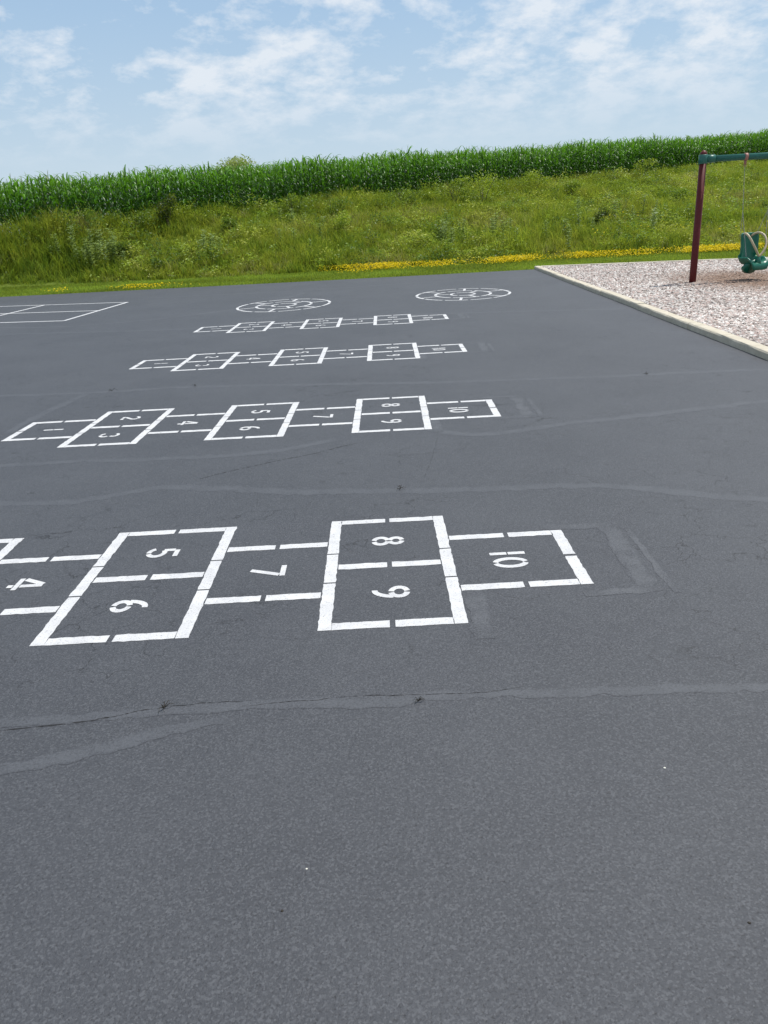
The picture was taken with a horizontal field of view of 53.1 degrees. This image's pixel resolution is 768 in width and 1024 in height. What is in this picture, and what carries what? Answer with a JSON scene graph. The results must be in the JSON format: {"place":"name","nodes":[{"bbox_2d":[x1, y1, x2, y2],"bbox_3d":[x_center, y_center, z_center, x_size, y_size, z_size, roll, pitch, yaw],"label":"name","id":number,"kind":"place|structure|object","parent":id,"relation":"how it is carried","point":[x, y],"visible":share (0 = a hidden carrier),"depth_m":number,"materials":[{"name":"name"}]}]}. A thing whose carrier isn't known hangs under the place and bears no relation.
{"place":"outdoors","nodes":[
{"label":"outdoors","id":0,"kind":"place"},
{"bbox_2d":[0,159,767,295],"bbox_3d":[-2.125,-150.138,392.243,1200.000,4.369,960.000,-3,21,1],"label":"ground","id":1,"kind":"structure","parent":0,"point":[33,284],"depth_m":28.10,"materials":[{"name":"green plant"}]},
{"bbox_2d":[51,234,60,258],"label":"milkweed plant","id":2,"kind":"object","parent":1,"relation":"on","point":[56,243],"visible":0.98,"depth_m":28.67,"materials":[{"name":"green plant"}]},
{"bbox_2d":[66,226,75,244],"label":"milkweed plant","id":3,"kind":"object","parent":1,"relation":"on","point":[70,227],"visible":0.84,"depth_m":28.90,"materials":[{"name":"green plant"}]},
{"bbox_2d":[67,236,75,260],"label":"milkweed plant","id":4,"kind":"object","parent":1,"relation":"on","point":[72,244],"visible":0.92,"depth_m":28.52,"materials":[{"name":"green plant"}]},
{"bbox_2d":[53,208,104,236],"bbox_3d":[-11.630,-11.020,29.472,1.648,1.304,1.638,-19,26,-36],"label":"shrub","id":5,"kind":"object","parent":1,"relation":"on","point":[87,213],"visible":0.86,"depth_m":29.39,"materials":[{"name":"green plant"}]},
{"bbox_2d":[86,229,93,244],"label":"milkweed plant","id":6,"kind":"object","parent":1,"relation":"on","point":[89,236],"visible":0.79,"depth_m":29.00,"materials":[{"name":"green plant"}]},
{"bbox_2d":[87,246,96,267],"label":"milkweed plant","id":7,"kind":"object","parent":1,"relation":"on","point":[93,262],"visible":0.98,"depth_m":27.91,"materials":[{"name":"green plant"}]},
{"bbox_2d":[93,242,102,261],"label":"milkweed plant","id":8,"kind":"object","parent":1,"relation":"on","point":[97,252],"visible":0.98,"depth_m":28.23,"materials":[{"name":"green plant"}]},
{"bbox_2d":[98,229,104,248],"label":"milkweed plant","id":9,"kind":"object","parent":1,"relation":"on","point":[100,235],"visible":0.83,"depth_m":29.03,"materials":[{"name":"green plant"}]},
{"bbox_2d":[101,244,106,263],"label":"milkweed plant","id":10,"kind":"object","parent":1,"relation":"on","point":[104,256],"visible":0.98,"depth_m":28.00,"materials":[{"name":"green plant"}]},
{"bbox_2d":[104,239,111,259],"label":"milkweed plant","id":11,"kind":"object","parent":1,"relation":"on","point":[107,248],"visible":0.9,"depth_m":28.45,"materials":[{"name":"green plant"}]},
{"bbox_2d":[110,241,119,260],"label":"milkweed plant","id":12,"kind":"object","parent":1,"relation":"on","point":[116,250],"visible":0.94,"depth_m":28.16,"materials":[{"name":"green plant"}]},
{"bbox_2d":[111,241,131,259],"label":"shrub","id":13,"kind":"object","parent":1,"relation":"on","point":[122,246],"visible":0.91,"depth_m":28.52,"materials":[{"name":"green plant"}]},
{"bbox_2d":[108,209,157,230],"bbox_3d":[-10.013,-11.492,30.616,2.085,1.114,0.899,-3,21,1],"label":"shrub","id":14,"kind":"object","parent":1,"relation":"on","point":[141,218],"visible":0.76,"depth_m":30.49,"materials":[{"name":"green plant"}]},
{"bbox_2d":[154,193,177,230],"bbox_3d":[-8.689,-12.215,31.247,0.858,1.580,1.295,6,23,22],"label":"shrub","id":15,"kind":"object","parent":1,"relation":"on","point":[164,207],"visible":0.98,"depth_m":30.95,"materials":[{"name":"green plant"}]},
{"bbox_2d":[150,257,181,268],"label":"shrub","id":16,"kind":"object","parent":1,"relation":"on","point":[155,260],"visible":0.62,"depth_m":27.54,"materials":[{"name":"green plant"}]},
{"bbox_2d":[195,239,202,259],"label":"milkweed plant","id":17,"kind":"object","parent":1,"relation":"on","point":[198,242],"visible":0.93,"depth_m":27.90,"materials":[{"name":"green plant"}]},
{"bbox_2d":[199,234,206,253],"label":"milkweed plant","id":18,"kind":"object","parent":1,"relation":"on","point":[202,239],"visible":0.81,"depth_m":28.53,"materials":[{"name":"green plant"}]},
{"bbox_2d":[207,234,215,256],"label":"milkweed plant","id":19,"kind":"object","parent":1,"relation":"on","point":[210,242],"visible":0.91,"depth_m":28.18,"materials":[{"name":"green plant"}]},
{"bbox_2d":[209,233,215,253],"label":"milkweed plant","id":20,"kind":"object","parent":1,"relation":"on","point":[213,241],"visible":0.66,"depth_m":28.52,"materials":[{"name":"green plant"}]},
{"bbox_2d":[220,217,237,229],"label":"shrub","id":21,"kind":"object","parent":1,"relation":"on","point":[226,221],"visible":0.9,"depth_m":30.65,"materials":[{"name":"green plant"}]},
{"bbox_2d":[210,154,255,170],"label":"tree","id":22,"kind":"object","parent":1,"relation":"on","point":[233,162],"visible":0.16,"depth_m":63.33,"materials":[{"name":"green plant"}]},
{"bbox_2d":[252,208,296,221],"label":"shrub","id":23,"kind":"object","parent":1,"relation":"on","point":[273,214],"visible":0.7,"depth_m":32.47,"materials":[{"name":"green plant"}]},
{"bbox_2d":[275,193,309,216],"bbox_3d":[-3.955,-13.133,33.173,1.551,1.192,1.180,-3,21,1],"label":"shrub","id":24,"kind":"object","parent":1,"relation":"on","point":[293,200],"visible":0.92,"depth_m":33.07,"materials":[{"name":"green plant"}]},
{"bbox_2d":[324,196,352,214],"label":"shrub","id":25,"kind":"object","parent":1,"relation":"on","point":[340,202],"visible":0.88,"depth_m":33.22,"materials":[{"name":"green plant"}]},
{"bbox_2d":[325,210,353,232],"bbox_3d":[-1.701,-11.553,30.875,1.026,1.103,1.505,-15,24,-28],"label":"shrub","id":26,"kind":"object","parent":1,"relation":"on","point":[341,218],"visible":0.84,"depth_m":30.59,"materials":[{"name":"green plant"}]},
{"bbox_2d":[0,129,767,232],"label":"corn field","id":27,"kind":"structure","parent":1,"relation":"on","point":[123,193],"depth_m":36.45,"materials":[{"name":"green plant"}]},
{"bbox_2d":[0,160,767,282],"bbox_3d":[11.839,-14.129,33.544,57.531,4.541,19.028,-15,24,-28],"label":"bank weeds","id":28,"kind":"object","parent":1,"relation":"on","point":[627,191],"visible":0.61,"depth_m":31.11,"materials":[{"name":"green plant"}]},
{"bbox_2d":[385,189,420,206],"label":"shrub","id":29,"kind":"object","parent":1,"relation":"on","point":[411,198],"visible":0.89,"depth_m":35.15,"materials":[{"name":"green plant"}]},
{"bbox_2d":[44,241,767,290],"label":"yellow flower patch","id":30,"kind":"object","parent":1,"relation":"on","point":[719,245],"visible":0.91,"depth_m":25.95,"materials":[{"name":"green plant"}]},
{"bbox_2d":[434,175,476,203],"bbox_3d":[3.380,-14.951,35.817,1.981,1.366,1.450,2,22,14],"label":"shrub","id":31,"kind":"object","parent":1,"relation":"on","point":[463,193],"visible":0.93,"depth_m":35.66,"materials":[{"name":"green plant"}]},
{"bbox_2d":[463,168,501,199],"bbox_3d":[4.714,-15.171,35.952,2.090,1.737,3.085,7,23,24],"label":"shrub","id":32,"kind":"object","parent":1,"relation":"on","point":[479,188],"visible":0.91,"depth_m":35.76,"materials":[{"name":"green plant"}]},
{"bbox_2d":[497,220,506,237],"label":"milkweed plant","id":33,"kind":"object","parent":1,"relation":"on","point":[502,222],"visible":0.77,"depth_m":29.16,"materials":[{"name":"green plant"}]},
{"bbox_2d":[521,169,551,190],"bbox_3d":[7.594,-16.219,37.944,1.491,1.330,1.821,-3,21,1],"label":"shrub","id":34,"kind":"object","parent":1,"relation":"on","point":[533,175],"visible":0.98,"depth_m":37.76,"materials":[{"name":"green plant"}]},
{"bbox_2d":[543,220,549,239],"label":"milkweed plant","id":35,"kind":"object","parent":1,"relation":"on","point":[545,228],"visible":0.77,"depth_m":28.72,"materials":[{"name":"green plant"}]},
{"bbox_2d":[561,218,566,234],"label":"milkweed plant","id":36,"kind":"object","parent":1,"relation":"on","point":[565,229],"visible":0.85,"depth_m":29.16,"materials":[{"name":"green plant"}]},
{"bbox_2d":[565,228,571,247],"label":"milkweed plant","id":37,"kind":"object","parent":1,"relation":"on","point":[568,242],"visible":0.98,"depth_m":27.64,"materials":[{"name":"green plant"}]},
{"bbox_2d":[563,178,582,194],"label":"shrub","id":38,"kind":"object","parent":1,"relation":"on","point":[573,184],"visible":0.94,"depth_m":36.91,"materials":[{"name":"green plant"}]},
{"bbox_2d":[590,207,619,223],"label":"shrub","id":39,"kind":"object","parent":1,"relation":"on","point":[603,213],"visible":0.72,"depth_m":30.70,"materials":[{"name":"green plant"}]},
{"bbox_2d":[640,194,646,214],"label":"milkweed plant","id":40,"kind":"object","parent":1,"relation":"on","point":[643,209],"visible":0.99,"depth_m":32.81,"materials":[{"name":"green plant"}]},
{"bbox_2d":[630,157,668,176],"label":"shrub","id":41,"kind":"object","parent":1,"relation":"on","point":[643,163],"visible":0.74,"depth_m":42.43,"materials":[{"name":"green plant"}]},
{"bbox_2d":[648,209,658,230],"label":"milkweed plant","id":42,"kind":"object","parent":1,"relation":"on","point":[653,222],"visible":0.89,"depth_m":28.85,"materials":[{"name":"green plant"}]},
{"bbox_2d":[541,257,767,266],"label":"playground kerb","id":43,"kind":"structure","parent":1,"relation":"on","point":[639,262],"depth_m":21.65,"materials":[{"name":"concrete"}]},
{"bbox_2d":[657,186,696,199],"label":"shrub","id":44,"kind":"object","parent":1,"relation":"on","point":[678,192],"visible":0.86,"depth_m":35.01,"materials":[{"name":"green plant"}]},
{"bbox_2d":[697,168,726,182],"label":"shrub","id":45,"kind":"object","parent":1,"relation":"on","point":[714,176],"visible":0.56,"depth_m":40.23,"materials":[{"name":"green plant"}]},
{"bbox_2d":[0,269,767,1023],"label":"asphalt pavement","id":46,"kind":"structure","parent":0,"point":[528,861],"depth_m":2.90,"materials":[{"name":"grey asphalt"}]},
{"bbox_2d":[2,393,92,433],"bbox_3d":[-3.293,-0.985,7.548,0.181,0.001,1.669,-1,21,6],"label":"crack sealant","id":47,"kind":"object","parent":46,"relation":"on","point":[38,416],"visible":1,"depth_m":7.51,"materials":[{"name":"grey asphalt"}]},
{"bbox_2d":[0,302,127,322],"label":"four square court","id":48,"kind":"object","parent":46,"relation":"on","point":[63,311],"visible":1,"depth_m":17.65,"materials":[{"name":"white paint"}]},
{"bbox_2d":[0,715,231,774],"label":"crack sealant","id":49,"kind":"object","parent":46,"relation":"on","point":[65,757],"visible":1,"depth_m":2.57,"materials":[{"name":"grey asphalt"}]},
{"bbox_2d":[8,701,239,729],"bbox_3d":[-0.950,0.723,2.735,0.965,0.001,0.033,-6,21,-7],"label":"pavement crack","id":50,"kind":"object","parent":46,"relation":"on","point":[113,716],"visible":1,"depth_m":2.72,"materials":[{"name":"black asphalt"}]},
{"bbox_2d":[0,293,304,328],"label":"crack sealant","id":51,"kind":"object","parent":46,"relation":"on","point":[153,319],"visible":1,"depth_m":15.01,"materials":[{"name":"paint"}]},
{"bbox_2d":[159,700,171,710],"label":"dry twig","id":52,"kind":"object","parent":46,"relation":"on","point":[165,705],"visible":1,"depth_m":2.76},
{"bbox_2d":[0,437,341,467],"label":"crack sealant","id":53,"kind":"object","parent":46,"relation":"on","point":[274,450],"visible":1,"depth_m":5.82,"materials":[{"name":"grey asphalt"}]},
{"bbox_2d":[2,396,500,447],"bbox_3d":[-1.136,-0.818,6.797,4.257,0.001,1.256,-3,21,1],"label":"hopscotch marking","id":54,"kind":"object","parent":46,"relation":"on","point":[357,417],"visible":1,"depth_m":6.76,"materials":[{"name":"white paint"}]},
{"bbox_2d":[200,442,359,478],"bbox_3d":[-0.718,-0.384,5.601,1.372,0.001,0.033,-15,24,-29],"label":"pavement crack","id":55,"kind":"object","parent":46,"relation":"on","point":[283,459],"visible":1,"depth_m":5.60,"materials":[{"name":"grey asphalt"}]},
{"bbox_2d":[236,299,330,311],"bbox_3d":[-2.119,-4.388,16.296,1.994,0.001,2.479,-3,21,1],"label":"snail marking","id":56,"kind":"object","parent":46,"relation":"on","point":[282,306],"visible":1,"depth_m":16.11,"materials":[{"name":"white paint"}]},
{"bbox_2d":[0,516,593,645],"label":"hopscotch marking","id":57,"kind":"object","parent":46,"relation":"on","point":[326,608],"visible":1,"depth_m":3.72,"materials":[{"name":"white paint"}]},
{"bbox_2d":[130,343,466,370],"bbox_3d":[-1.083,-2.009,9.912,4.257,0.001,1.255,-3,21,1],"label":"hopscotch marking","id":58,"kind":"object","parent":46,"relation":"on","point":[368,356],"visible":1,"depth_m":9.88,"materials":[{"name":"white paint"}]},
{"bbox_2d":[0,308,625,334],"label":"crack sealant","id":59,"kind":"object","parent":46,"relation":"on","point":[304,321],"visible":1,"depth_m":13.38,"materials":[{"name":"grey asphalt"}]},
{"bbox_2d":[194,314,448,332],"bbox_3d":[-1.050,-3.201,13.032,4.256,0.001,1.256,-3,21,1],"label":"hopscotch marking","id":60,"kind":"object","parent":46,"relation":"on","point":[337,325],"visible":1,"depth_m":13.01,"materials":[{"name":"white paint"}]},
{"bbox_2d":[250,687,516,705],"bbox_3d":[-0.011,0.661,2.760,1.039,0.001,0.026,-3,21,0],"label":"pavement crack","id":61,"kind":"object","parent":46,"relation":"on","point":[390,695],"visible":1,"depth_m":2.76,"materials":[{"name":"black asphalt"}]},
{"bbox_2d":[0,682,767,727],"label":"crack sealant","id":62,"kind":"object","parent":46,"relation":"on","point":[664,688],"visible":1,"depth_m":2.73,"materials":[{"name":"grey asphalt"}]},
{"bbox_2d":[0,482,767,506],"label":"crack sealant","id":63,"kind":"object","parent":46,"relation":"on","point":[517,487],"visible":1,"depth_m":4.83,"materials":[{"name":"grey asphalt"}]},
{"bbox_2d":[0,369,767,396],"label":"crack sealant","id":64,"kind":"object","parent":46,"relation":"on","point":[416,382],"visible":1,"depth_m":7.98,"materials":[{"name":"grey asphalt"}]},
{"bbox_2d":[420,354,427,359],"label":"covered paint patch","id":65,"kind":"object","parent":46,"relation":"on","point":[423,356],"visible":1,"depth_m":9.37,"materials":[{"name":"grey paint"}]},
{"bbox_2d":[430,419,443,431],"bbox_3d":[0.420,-0.713,6.301,0.120,0.001,0.467,-3,21,1],"label":"covered paint patch","id":66,"kind":"object","parent":46,"relation":"on","point":[436,425],"visible":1,"depth_m":6.27,"materials":[{"name":"grey paint"}]},
{"bbox_2d":[416,288,510,299],"bbox_3d":[1.694,-4.685,16.524,2.033,0.001,2.576,-3,21,1],"label":"snail marking","id":67,"kind":"object","parent":46,"relation":"on","point":[465,292],"visible":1,"depth_m":16.52,"materials":[{"name":"white paint"}]},
{"bbox_2d":[463,589,494,638],"bbox_3d":[0.409,0.429,3.309,0.126,0.001,0.457,-3,21,1],"label":"covered paint patch","id":68,"kind":"object","parent":46,"relation":"on","point":[477,607],"visible":1,"depth_m":3.30,"materials":[{"name":"grey paint"}]},
{"bbox_2d":[476,342,489,350],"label":"covered paint patch","id":69,"kind":"object","parent":46,"relation":"on","point":[481,346],"visible":1,"depth_m":9.88,"materials":[{"name":"grey paint"}]},
{"bbox_2d":[486,342,495,351],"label":"covered paint patch","id":70,"kind":"object","parent":46,"relation":"on","point":[491,347],"visible":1,"depth_m":9.85,"materials":[{"name":"grey paint"}]},
{"bbox_2d":[477,395,519,398],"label":"covered paint patch","id":71,"kind":"object","parent":46,"relation":"on","point":[498,396],"visible":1,"depth_m":7.14,"materials":[{"name":"grey paint"}]},
{"bbox_2d":[493,415,535,418],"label":"covered paint patch","id":72,"kind":"object","parent":46,"relation":"on","point":[523,416],"visible":1,"depth_m":6.41,"materials":[{"name":"grey paint"}]},
{"bbox_2d":[508,396,536,415],"bbox_3d":[1.216,-0.933,6.761,0.161,0.001,0.792,-3,21,1],"label":"covered paint patch","id":73,"kind":"object","parent":46,"relation":"on","point":[521,406],"visible":1,"depth_m":6.74,"materials":[{"name":"grey paint"}]},
{"bbox_2d":[525,397,544,416],"bbox_3d":[1.313,-0.923,6.721,0.060,0.001,0.742,-3,21,1],"label":"covered paint patch","id":74,"kind":"object","parent":46,"relation":"on","point":[535,407],"visible":1,"depth_m":6.69,"materials":[{"name":"grey paint"}]},
{"bbox_2d":[539,521,613,529],"bbox_3d":[1.035,0.074,4.148,0.391,0.001,0.098,-2,21,3],"label":"covered paint patch","id":75,"kind":"object","parent":46,"relation":"on","point":[547,526],"visible":1,"depth_m":4.14,"materials":[{"name":"grey paint"}]},
{"bbox_2d":[424,399,767,435],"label":"crack sealant","id":76,"kind":"object","parent":46,"relation":"on","point":[627,417],"visible":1,"depth_m":6.19,"materials":[{"name":"grey asphalt"}]},
{"bbox_2d":[583,585,662,596],"bbox_3d":[1.061,0.349,3.424,0.350,0.001,0.084,-3,21,1],"label":"covered paint patch","id":77,"kind":"object","parent":46,"relation":"on","point":[635,589],"visible":1,"depth_m":3.42,"materials":[{"name":"grey paint"}]},
{"bbox_2d":[597,524,656,586],"bbox_3d":[1.195,0.209,3.773,0.141,0.001,0.791,-3,21,1],"label":"covered paint patch","id":78,"kind":"object","parent":46,"relation":"on","point":[619,544],"visible":1,"depth_m":3.76,"materials":[{"name":"grey paint"}]},
{"bbox_2d":[534,266,767,359],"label":"playground kerb","id":79,"kind":"structure","parent":46,"relation":"on","point":[745,345],"depth_m":10.81,"materials":[{"name":"concrete"}]},
{"bbox_2d":[624,529,680,592],"bbox_3d":[1.286,0.221,3.726,0.053,0.001,0.745,-3,21,1],"label":"covered paint patch","id":80,"kind":"object","parent":46,"relation":"on","point":[661,573],"visible":1,"depth_m":3.66,"materials":[{"name":"grey paint"}]},
{"bbox_2d":[0,245,767,296],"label":"mown grass","id":81,"kind":"structure","parent":0,"point":[340,275],"depth_m":24.59,"materials":[{"name":"green plant"}]},
{"bbox_2d":[0,0,767,231],"label":"sky","id":82,"kind":"structure","parent":0,"point":[99,87],"materials":[{"name":"blue"}]},
{"label":"playground surface","id":83,"kind":"structure","parent":0,"visible":0},
{"bbox_2d":[544,258,767,345],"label":"wood chips","id":84,"kind":"object","parent":83,"relation":"on","point":[717,294],"visible":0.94,"depth_m":14.54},
{"bbox_2d":[689,150,767,282],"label":"swing frame","id":85,"kind":"object","parent":83,"relation":"on","point":[705,158],"visible":0.96,"depth_m":15.01,"materials":[{"name":"red paint"}]},
{"bbox_2d":[738,153,767,273],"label":"adaptive swing","id":86,"kind":"object","parent":85,"relation":"hanging from","point":[750,260],"visible":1,"depth_m":15.41,"materials":[{"name":"paint"}]}
]}

